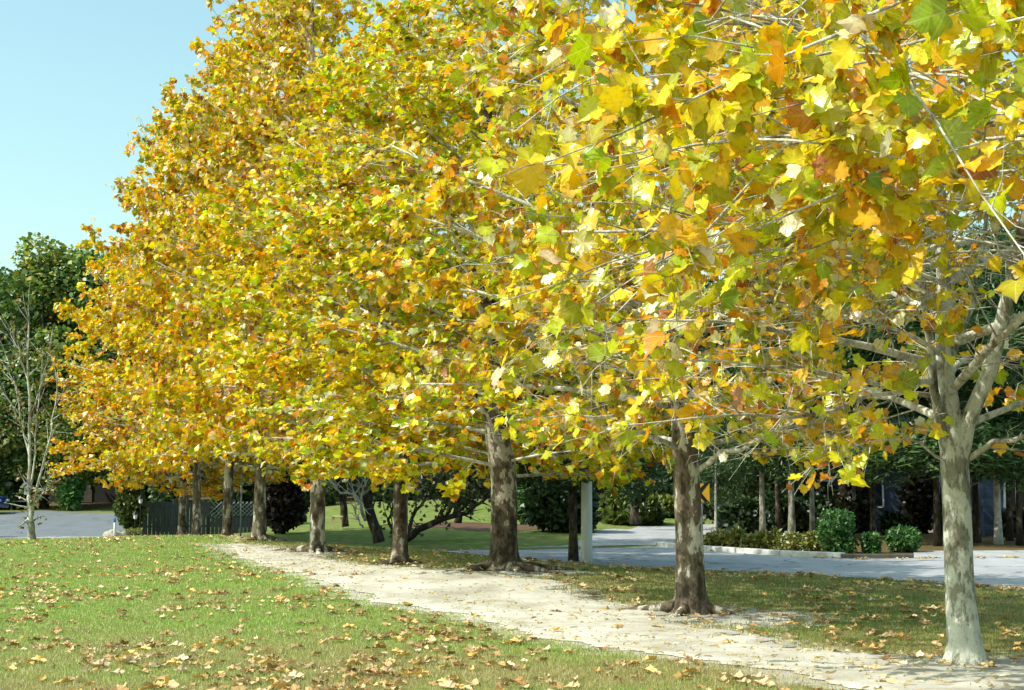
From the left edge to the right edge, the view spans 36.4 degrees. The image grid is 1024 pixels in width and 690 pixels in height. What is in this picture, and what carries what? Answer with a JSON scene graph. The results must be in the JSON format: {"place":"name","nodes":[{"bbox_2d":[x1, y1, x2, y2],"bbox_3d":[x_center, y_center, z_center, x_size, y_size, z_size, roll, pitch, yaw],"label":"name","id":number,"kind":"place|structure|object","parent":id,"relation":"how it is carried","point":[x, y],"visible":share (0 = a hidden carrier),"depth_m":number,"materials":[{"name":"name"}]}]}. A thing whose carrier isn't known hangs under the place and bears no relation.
{"place":"outdoors","nodes":[
{"label":"outdoors","id":0,"kind":"place"},
{"bbox_2d":[0,510,123,537],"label":"parking lot","id":1,"kind":"structure","parent":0,"point":[60,524],"depth_m":71.76,"materials":[{"name":"grey asphalt"}]},
{"bbox_2d":[0,496,9,507],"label":"parked car","id":2,"kind":"object","parent":1,"relation":"on","point":[3,503],"visible":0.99,"depth_m":78.74,"materials":[{"name":"blue paint"}]},
{"bbox_2d":[0,0,1022,483],"label":"sky","id":3,"kind":"structure","parent":0,"point":[76,75],"materials":[{"name":"blue"}]},
{"bbox_2d":[0,491,1023,689],"bbox_3d":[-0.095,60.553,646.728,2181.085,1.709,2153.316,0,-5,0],"label":"ground","id":4,"kind":"structure","parent":0,"point":[354,533],"depth_m":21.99,"materials":[{"name":"green plant"}]},
{"bbox_2d":[0,274,25,379],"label":"dense tree","id":5,"kind":"object","parent":4,"relation":"on","point":[2,335],"visible":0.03,"depth_m":92.68,"materials":[{"name":"green plant"}]},
{"bbox_2d":[0,477,37,508],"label":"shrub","id":6,"kind":"object","parent":4,"relation":"on","point":[7,488],"visible":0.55,"depth_m":81.64,"materials":[{"name":"green plant"}]},
{"bbox_2d":[0,262,58,347],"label":"dense tree","id":7,"kind":"object","parent":4,"relation":"on","point":[4,274],"visible":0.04,"depth_m":96.14,"materials":[{"name":"green plant"}]},
{"bbox_2d":[0,337,66,508],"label":"dense tree","id":8,"kind":"object","parent":4,"relation":"on","point":[16,439],"visible":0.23,"depth_m":81.02,"materials":[{"name":"green plant"}]},
{"bbox_2d":[0,279,93,539],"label":"pale bare tree","id":9,"kind":"object","parent":4,"relation":"on","point":[29,520],"visible":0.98,"depth_m":47.46,"materials":[{"name":"grey wood bark"}]},
{"bbox_2d":[22,482,31,494],"bbox_3d":[-14.612,4.326,47.001,0.260,0.365,0.240,0,-5,0],"label":"birdhouse","id":10,"kind":"object","parent":9,"relation":"attached to","point":[26,490],"visible":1,"depth_m":46.93,"materials":[{"name":"grey wood"}]},
{"bbox_2d":[3,356,120,509],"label":"dense tree","id":11,"kind":"object","parent":4,"relation":"on","point":[54,458],"visible":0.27,"depth_m":80.43,"materials":[{"name":"green plant"}]},
{"bbox_2d":[0,232,126,507],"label":"dense tree","id":12,"kind":"object","parent":4,"relation":"on","point":[57,277],"visible":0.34,"depth_m":83.84,"materials":[{"name":"green plant"}]},
{"bbox_2d":[54,460,88,510],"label":"shrub","id":13,"kind":"object","parent":4,"relation":"on","point":[70,494],"visible":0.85,"depth_m":80.22,"materials":[{"name":"green plant"}]},
{"bbox_2d":[27,248,138,445],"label":"dense tree","id":14,"kind":"object","parent":4,"relation":"on","point":[110,358],"visible":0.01,"depth_m":98.26,"materials":[{"name":"green plant"}]},
{"bbox_2d":[49,465,130,503],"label":"shed","id":15,"kind":"structure","parent":4,"relation":"on","point":[98,494],"depth_m":88.19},
{"bbox_2d":[81,479,91,501],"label":"door","id":16,"kind":"structure","parent":15,"relation":"in","point":[88,493],"depth_m":88.14,"materials":[{"name":"wood"}]},
{"bbox_2d":[103,529,119,536],"bbox_3d":[-12.827,6.165,50.164,0.658,0.484,0.495,0,-5,0],"label":"rock","id":17,"kind":"object","parent":4,"relation":"on","point":[108,532],"visible":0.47,"depth_m":49.99,"materials":[{"name":"stone"}]},
{"bbox_2d":[112,473,147,529],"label":"arborvitae","id":18,"kind":"object","parent":4,"relation":"on","point":[126,506],"visible":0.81,"depth_m":55.40,"materials":[{"name":"green plant"}]},
{"bbox_2d":[125,527,142,535],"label":"shrub","id":19,"kind":"object","parent":4,"relation":"on","point":[131,531],"visible":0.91,"depth_m":50.52,"materials":[{"name":"green plant"}]},
{"bbox_2d":[109,354,190,501],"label":"dense tree","id":20,"kind":"object","parent":4,"relation":"on","point":[147,494],"depth_m":87.36,"materials":[{"name":"green plant"}]},
{"bbox_2d":[45,194,291,534],"bbox_3d":[-10.687,0.619,50.963,8.904,11.643,8.570,5,-7,-44],"label":"sycamore tree","id":21,"kind":"object","parent":4,"relation":"on","point":[210,489],"visible":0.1,"depth_m":49.43,"materials":[{"name":"yellow plant"}]},
{"bbox_2d":[147,472,189,531],"bbox_3d":[-13.598,6.152,61.756,1.838,2.705,1.886,0,-5,0],"label":"shrub","id":22,"kind":"object","parent":4,"relation":"on","point":[155,495],"visible":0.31,"depth_m":61.22,"materials":[{"name":"green plant"}]},
{"bbox_2d":[49,121,297,535],"bbox_3d":[-9.807,-0.715,48.346,8.643,13.788,8.918,0,-5,0],"label":"sycamore tree","id":23,"kind":"object","parent":4,"relation":"on","point":[129,437],"visible":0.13,"depth_m":47.41,"materials":[{"name":"yellow plant"}]},
{"bbox_2d":[53,27,309,535],"bbox_3d":[-7.791,-1.728,44.385,8.904,14.860,8.570,-4,-7,39],"label":"sycamore tree","id":24,"kind":"object","parent":4,"relation":"on","point":[114,316],"visible":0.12,"depth_m":43.44,"materials":[{"name":"yellow plant"}]},
{"bbox_2d":[142,499,266,534],"bbox_3d":[-11.301,6.396,57.465,4.563,1.420,0.124,2,-6,-20],"label":"board fence","id":25,"kind":"object","parent":4,"relation":"on","point":[155,524],"visible":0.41,"depth_m":57.22,"materials":[{"name":"grey wood"}]},
{"bbox_2d":[210,462,269,525],"bbox_3d":[-11.240,6.280,65.719,3.166,2.963,3.206,0,-5,0],"label":"shrub","id":26,"kind":"object","parent":4,"relation":"on","point":[248,496],"visible":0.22,"depth_m":64.68,"materials":[{"name":"green plant"}]},
{"bbox_2d":[240,467,242,535],"bbox_3d":[-8.469,4.981,48.749,0.065,2.440,0.068,0,-5,0],"label":"steel pole","id":27,"kind":"object","parent":4,"relation":"on","point":[241,504],"visible":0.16,"depth_m":48.72,"materials":[{"name":"grey metal"}]},
{"bbox_2d":[106,0,440,541],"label":"sycamore tree","id":28,"kind":"object","parent":4,"relation":"on","point":[169,425],"visible":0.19,"depth_m":39.54,"materials":[{"name":"yellow plant"}]},
{"bbox_2d":[274,680,290,689],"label":"fallen leaf","id":29,"kind":"object","parent":4,"relation":"on","point":[279,685],"visible":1,"depth_m":11.99,"materials":[{"name":"brown plant"}]},
{"bbox_2d":[266,470,309,533],"bbox_3d":[-8.013,5.474,54.730,1.819,2.518,1.676,0,-5,0],"label":"shrub","id":30,"kind":"object","parent":4,"relation":"on","point":[287,509],"visible":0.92,"depth_m":54.31,"materials":[{"name":"green plant"}]},
{"bbox_2d":[102,0,479,553],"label":"sycamore tree","id":31,"kind":"object","parent":4,"relation":"on","point":[205,399],"visible":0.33,"depth_m":34.43,"materials":[{"name":"yellow plant"}]},
{"bbox_2d":[302,479,338,505],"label":"shrub","id":32,"kind":"object","parent":4,"relation":"on","point":[330,500],"visible":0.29,"depth_m":78.80,"materials":[{"name":"green plant"}]},
{"bbox_2d":[325,444,356,526],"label":"slender tree","id":33,"kind":"object","parent":4,"relation":"on","point":[341,498],"visible":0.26,"depth_m":56.60,"materials":[{"name":"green plant"}]},
{"bbox_2d":[325,475,384,543],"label":"bare tree","id":34,"kind":"object","parent":4,"relation":"on","point":[367,505],"visible":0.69,"depth_m":43.61,"materials":[{"name":"brown wood"}]},
{"bbox_2d":[354,477,414,500],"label":"shrub","id":35,"kind":"object","parent":4,"relation":"on","point":[389,487],"visible":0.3,"depth_m":80.50,"materials":[{"name":"green plant"}]},
{"bbox_2d":[178,0,615,564],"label":"sycamore tree","id":36,"kind":"object","parent":4,"relation":"on","point":[292,367],"visible":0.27,"depth_m":28.98,"materials":[{"name":"yellow plant"}]},
{"bbox_2d":[373,455,490,541],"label":"leaning tree","id":37,"kind":"object","parent":4,"relation":"on","point":[472,504],"visible":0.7,"depth_m":48.78,"materials":[{"name":"green plant"}]},
{"bbox_2d":[438,680,457,687],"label":"fallen leaf","id":38,"kind":"object","parent":4,"relation":"on","point":[451,683],"visible":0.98,"depth_m":12.17,"materials":[{"name":"beige plant"}]},
{"bbox_2d":[205,0,710,575],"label":"sycamore tree","id":39,"kind":"object","parent":4,"relation":"on","point":[347,102],"visible":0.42,"depth_m":25.42,"materials":[{"name":"yellow plant"}]},
{"bbox_2d":[433,337,545,472],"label":"dense tree","id":40,"kind":"object","parent":4,"relation":"on","point":[476,396],"depth_m":89.18,"materials":[{"name":"green plant"}]},
{"bbox_2d":[383,522,608,530],"bbox_3d":[-0.478,6.930,59.356,9.192,0.301,12.642,0,-5,0],"label":"mulch bed","id":41,"kind":"object","parent":4,"relation":"on","point":[475,526],"visible":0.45,"depth_m":56.10,"materials":[{"name":"brown soil"}]},
{"bbox_2d":[418,454,490,522],"bbox_3d":[-2.120,5.471,61.714,3.197,3.194,1.522,0,-5,0],"label":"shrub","id":42,"kind":"object","parent":41,"relation":"on","point":[469,482],"visible":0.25,"depth_m":61.54,"materials":[{"name":"green plant"}]},
{"bbox_2d":[517,484,529,524],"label":"shrub","id":43,"kind":"object","parent":41,"relation":"on","point":[520,515],"visible":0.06,"depth_m":59.35,"materials":[{"name":"green plant"}]},
{"bbox_2d":[0,534,1023,683],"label":"leaf litter","id":44,"kind":"object","parent":4,"relation":"on","point":[294,673],"visible":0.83,"depth_m":18.42,"materials":[{"name":"brown plant"}]},
{"bbox_2d":[510,676,528,684],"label":"fallen leaf","id":45,"kind":"object","parent":4,"relation":"on","point":[520,680],"visible":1,"depth_m":12.46,"materials":[{"name":"orange plant"}]},
{"bbox_2d":[505,331,573,485],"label":"dense tree","id":46,"kind":"object","parent":4,"relation":"on","point":[539,393],"visible":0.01,"depth_m":82.53,"materials":[{"name":"green plant"}]},
{"bbox_2d":[520,476,601,531],"bbox_3d":[1.668,5.229,53.161,2.817,2.494,3.115,0,-5,0],"label":"shrub","id":47,"kind":"object","parent":4,"relation":"on","point":[544,513],"visible":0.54,"depth_m":52.37,"materials":[{"name":"green plant"}]},
{"bbox_2d":[581,203,592,562],"bbox_3d":[1.637,0.392,34.103,1.800,9.300,0.260,0,-5,0],"label":"utility pole","id":48,"kind":"object","parent":4,"relation":"on","point":[586,522],"visible":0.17,"depth_m":33.70,"materials":[{"name":"concrete"}]},
{"bbox_2d":[479,311,707,561],"bbox_3d":[1.729,1.030,34.543,5.441,7.751,5.511,0,-5,0],"label":"pine tree","id":49,"kind":"object","parent":4,"relation":"on","point":[573,553],"visible":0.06,"depth_m":34.24,"materials":[{"name":"green plant"}]},
{"bbox_2d":[598,487,665,524],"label":"shrub","id":50,"kind":"object","parent":4,"relation":"on","point":[651,511],"visible":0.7,"depth_m":66.94,"materials":[{"name":"green plant"}]},
{"bbox_2d":[620,428,657,524],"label":"slender tree","id":51,"kind":"object","parent":4,"relation":"on","point":[634,513],"visible":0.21,"depth_m":62.38,"materials":[{"name":"green plant"}]},
{"bbox_2d":[321,0,1000,616],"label":"sycamore tree","id":52,"kind":"object","parent":4,"relation":"on","point":[447,192],"visible":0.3,"depth_m":19.68,"materials":[{"name":"yellow plant"}]},
{"bbox_2d":[653,492,674,516],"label":"shrub","id":53,"kind":"object","parent":4,"relation":"on","point":[667,500],"visible":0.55,"depth_m":71.01,"materials":[{"name":"green plant"}]},
{"bbox_2d":[630,333,703,495],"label":"dense tree","id":54,"kind":"object","parent":4,"relation":"on","point":[668,477],"visible":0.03,"depth_m":76.58,"materials":[{"name":"green plant"}]},
{"bbox_2d":[661,278,747,523],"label":"dense tree","id":55,"kind":"object","parent":4,"relation":"on","point":[708,512],"visible":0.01,"depth_m":65.05,"materials":[{"name":"green plant"}]},
{"bbox_2d":[700,483,709,525],"bbox_3d":[5.763,5.204,47.242,0.460,2.006,0.064,0,-5,0],"label":"chevron sign","id":56,"kind":"object","parent":4,"relation":"on","point":[705,492],"visible":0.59,"depth_m":47.28,"materials":[{"name":"metal"}]},
{"bbox_2d":[703,530,717,545],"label":"shrub","id":57,"kind":"object","parent":4,"relation":"on","point":[707,540],"visible":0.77,"depth_m":45.30,"materials":[{"name":"green plant"}]},
{"bbox_2d":[711,527,729,546],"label":"shrub","id":58,"kind":"object","parent":4,"relation":"on","point":[720,537],"visible":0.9,"depth_m":44.95,"materials":[{"name":"green plant"}]},
{"bbox_2d":[698,383,745,530],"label":"pine tree","id":59,"kind":"object","parent":4,"relation":"on","point":[714,472],"visible":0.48,"depth_m":49.78,"materials":[{"name":"green plant"}]},
{"bbox_2d":[447,0,1023,665],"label":"sycamore tree","id":60,"kind":"object","parent":4,"relation":"on","point":[815,180],"visible":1,"depth_m":9.80,"materials":[{"name":"yellow plant"}]},
{"bbox_2d":[724,524,746,547],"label":"shrub","id":61,"kind":"object","parent":4,"relation":"on","point":[735,534],"visible":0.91,"depth_m":44.50,"materials":[{"name":"green plant"}]},
{"bbox_2d":[717,494,771,532],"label":"shrub","id":62,"kind":"object","parent":4,"relation":"on","point":[743,513],"visible":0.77,"depth_m":55.21,"materials":[{"name":"green plant"}]},
{"bbox_2d":[738,532,753,547],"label":"shrub","id":63,"kind":"object","parent":4,"relation":"on","point":[745,541],"visible":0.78,"depth_m":44.11,"materials":[{"name":"green plant"}]},
{"bbox_2d":[749,529,768,548],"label":"shrub","id":64,"kind":"object","parent":4,"relation":"on","point":[757,538],"visible":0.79,"depth_m":43.71,"materials":[{"name":"green plant"}]},
{"bbox_2d":[710,282,817,532],"bbox_3d":[8.737,1.842,52.976,3.918,9.477,3.968,0,-5,0],"label":"pine tree","id":65,"kind":"object","parent":4,"relation":"on","point":[762,517],"visible":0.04,"depth_m":52.64,"materials":[{"name":"green plant"}]},
{"bbox_2d":[753,677,774,685],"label":"fallen leaf","id":66,"kind":"object","parent":4,"relation":"on","point":[766,681],"visible":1,"depth_m":12.41,"materials":[{"name":"beige plant"}]},
{"bbox_2d":[695,281,841,530],"bbox_3d":[10.350,1.962,62.161,6.742,11.170,6.630,3,-6,-28],"label":"dense tree","id":67,"kind":"object","parent":4,"relation":"on","point":[751,490],"visible":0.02,"depth_m":60.73,"materials":[{"name":"green plant"}]},
{"bbox_2d":[762,525,783,549],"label":"shrub","id":68,"kind":"object","parent":4,"relation":"on","point":[769,540],"visible":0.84,"depth_m":43.27,"materials":[{"name":"green plant"}]},
{"bbox_2d":[731,370,821,532],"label":"pine tree","id":69,"kind":"object","parent":4,"relation":"on","point":[778,523],"depth_m":55.63,"materials":[{"name":"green plant"}]},
{"bbox_2d":[773,531,789,549],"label":"shrub","id":70,"kind":"object","parent":4,"relation":"on","point":[781,543],"visible":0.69,"depth_m":42.87,"materials":[{"name":"green plant"}]},
{"bbox_2d":[723,280,841,534],"bbox_3d":[8.774,1.335,49.919,4.210,10.004,4.004,5,-7,-44],"label":"pine tree","id":71,"kind":"object","parent":4,"relation":"on","point":[780,461],"visible":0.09,"depth_m":49.59,"materials":[{"name":"green plant"}]},
{"bbox_2d":[758,487,819,532],"bbox_3d":[10.219,6.143,57.694,2.264,1.848,2.234,2,-6,-25],"label":"shrub","id":72,"kind":"object","parent":4,"relation":"on","point":[802,511],"visible":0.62,"depth_m":57.03,"materials":[{"name":"green plant"}]},
{"bbox_2d":[785,530,805,550],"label":"shrub","id":73,"kind":"object","parent":4,"relation":"on","point":[793,540],"visible":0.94,"depth_m":42.47,"materials":[{"name":"green plant"}]},
{"bbox_2d":[774,383,831,530],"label":"pine tree","id":74,"kind":"object","parent":4,"relation":"on","point":[812,517],"visible":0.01,"depth_m":53.59,"materials":[{"name":"green plant"}]},
{"bbox_2d":[799,528,820,550],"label":"shrub","id":75,"kind":"object","parent":4,"relation":"on","point":[811,541],"visible":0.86,"depth_m":41.98,"materials":[{"name":"green plant"}]},
{"bbox_2d":[804,482,844,530],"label":"shrub","id":76,"kind":"object","parent":4,"relation":"on","point":[824,495],"visible":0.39,"depth_m":59.15,"materials":[{"name":"green plant"}]},
{"bbox_2d":[815,505,859,553],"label":"juniper bush","id":77,"kind":"object","parent":4,"relation":"on","point":[836,528],"visible":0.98,"depth_m":40.66,"materials":[{"name":"green plant"}]},
{"bbox_2d":[832,477,878,533],"bbox_3d":[12.707,5.820,57.694,1.713,2.527,1.678,-5,-7,41],"label":"shrub","id":78,"kind":"object","parent":4,"relation":"on","point":[855,500],"visible":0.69,"depth_m":57.30,"materials":[{"name":"green plant"}]},
{"bbox_2d":[785,417,932,531],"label":"house","id":79,"kind":"structure","parent":4,"relation":"on","point":[886,498],"depth_m":60.72,"materials":[{"name":"black"}]},
{"bbox_2d":[875,479,883,507],"bbox_3d":[14.053,5.783,60.686,0.840,1.100,0.071,0,-5,0],"label":"window","id":80,"kind":"structure","parent":79,"relation":"in","point":[879,490],"depth_m":60.65,"materials":[{"name":"white paint"}]},
{"bbox_2d":[826,317,900,532],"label":"pine tree","id":81,"kind":"object","parent":4,"relation":"on","point":[873,526],"visible":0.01,"depth_m":51.61,"materials":[{"name":"green plant"}]},
{"bbox_2d":[858,531,882,553],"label":"juniper bush","id":82,"kind":"object","parent":4,"relation":"on","point":[871,543],"visible":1,"depth_m":40.50,"materials":[{"name":"green plant"}]},
{"bbox_2d":[877,507,912,534],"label":"shrub","id":83,"kind":"object","parent":4,"relation":"on","point":[888,520],"visible":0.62,"depth_m":55.43,"materials":[{"name":"green plant"}]},
{"bbox_2d":[775,241,1023,545],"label":"pine tree","id":84,"kind":"object","parent":4,"relation":"on","point":[927,458],"visible":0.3,"depth_m":44.57,"materials":[{"name":"green plant"}]},
{"bbox_2d":[882,523,923,552],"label":"juniper bush","id":85,"kind":"object","parent":4,"relation":"on","point":[905,539],"visible":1,"depth_m":40.88,"materials":[{"name":"green plant"}]},
{"bbox_2d":[848,268,971,416],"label":"dense tree","id":86,"kind":"object","parent":4,"relation":"on","point":[923,399],"visible":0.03,"depth_m":67.72,"materials":[{"name":"green plant"}]},
{"bbox_2d":[894,465,941,533],"bbox_3d":[15.314,5.853,58.844,1.821,2.719,1.927,0,-5,0],"label":"shrub","id":87,"kind":"object","parent":4,"relation":"on","point":[918,499],"visible":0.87,"depth_m":58.37,"materials":[{"name":"green plant"}]},
{"bbox_2d":[930,499,942,534],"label":"shrub","id":88,"kind":"object","parent":4,"relation":"on","point":[941,517],"visible":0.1,"depth_m":55.42,"materials":[{"name":"green plant"}]},
{"bbox_2d":[919,219,1021,542],"bbox_3d":[13.902,1.072,47.229,3.473,10.054,3.952,3,-6,-29],"label":"pine tree","id":89,"kind":"object","parent":4,"relation":"on","point":[977,537],"visible":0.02,"depth_m":46.72,"materials":[{"name":"green plant"}]},
{"bbox_2d":[939,470,1023,536],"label":"house","id":90,"kind":"structure","parent":4,"relation":"on","point":[986,499],"depth_m":53.74,"materials":[{"name":"blue"}]},
{"bbox_2d":[1003,480,1023,508],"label":"window","id":91,"kind":"structure","parent":90,"relation":"in","point":[1013,489],"depth_m":53.68,"materials":[{"name":"grey glass"}]},
{"bbox_2d":[956,258,1023,545],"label":"pine tree","id":92,"kind":"object","parent":4,"relation":"on","point":[1013,376],"visible":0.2,"depth_m":44.47,"materials":[{"name":"green plant"}]},
{"bbox_2d":[956,216,1023,544],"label":"pine tree","id":93,"kind":"object","parent":4,"relation":"on","point":[998,535],"visible":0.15,"depth_m":45.59,"materials":[{"name":"green plant"}]},
{"bbox_2d":[965,230,1023,540],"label":"pine tree","id":94,"kind":"object","parent":4,"relation":"on","point":[1009,535],"visible":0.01,"depth_m":48.63,"materials":[{"name":"green plant"}]},
{"bbox_2d":[1001,503,1023,536],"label":"shrub","id":95,"kind":"object","parent":4,"relation":"on","point":[1003,513],"visible":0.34,"depth_m":52.49,"materials":[{"name":"green plant"}]},
{"bbox_2d":[1004,175,1023,278],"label":"sycamore tree","id":96,"kind":"object","parent":4,"relation":"on","point":[1017,270],"visible":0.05,"depth_m":8.50,"materials":[{"name":"yellow plant"}]},
{"bbox_2d":[9,535,1023,588],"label":"road","id":97,"kind":"structure","parent":0,"point":[1007,571],"depth_m":35.14,"materials":[{"name":"grey asphalt"}]},
{"bbox_2d":[656,542,674,547],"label":"kerb block","id":98,"kind":"structure","parent":97,"relation":"on","point":[666,544],"depth_m":44.95,"materials":[{"name":"concrete"}]},
{"bbox_2d":[703,546,739,552],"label":"kerb block","id":99,"kind":"structure","parent":97,"relation":"on","point":[721,549],"depth_m":41.75,"materials":[{"name":"concrete"}]},
{"bbox_2d":[736,548,780,555],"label":"kerb block","id":100,"kind":"structure","parent":97,"relation":"on","point":[759,551],"depth_m":40.24,"materials":[{"name":"concrete"}]},
{"bbox_2d":[780,550,845,557],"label":"kerb block","id":101,"kind":"structure","parent":97,"relation":"on","point":[807,553],"depth_m":38.90,"materials":[{"name":"concrete"}]},
{"bbox_2d":[841,554,912,558],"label":"curb","id":102,"kind":"structure","parent":97,"relation":"on","point":[876,556],"depth_m":38.11,"materials":[{"name":"grey concrete"}]},
{"bbox_2d":[229,543,1023,689],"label":"path","id":103,"kind":"structure","parent":0,"point":[369,583],"depth_m":18.07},
{"bbox_2d":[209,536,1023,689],"bbox_3d":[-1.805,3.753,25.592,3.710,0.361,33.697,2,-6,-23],"label":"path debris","id":104,"kind":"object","parent":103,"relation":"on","point":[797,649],"visible":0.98,"depth_m":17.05,"materials":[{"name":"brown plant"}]},
{"bbox_2d":[487,524,770,548],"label":"side road","id":105,"kind":"structure","parent":0,"point":[643,535],"depth_m":51.09,"materials":[{"name":"grey asphalt"}]},
{"bbox_2d":[914,550,1023,557],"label":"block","id":106,"kind":"object","parent":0,"point":[986,553],"visible":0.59,"depth_m":39.48,"materials":[{"name":"grey concrete"}]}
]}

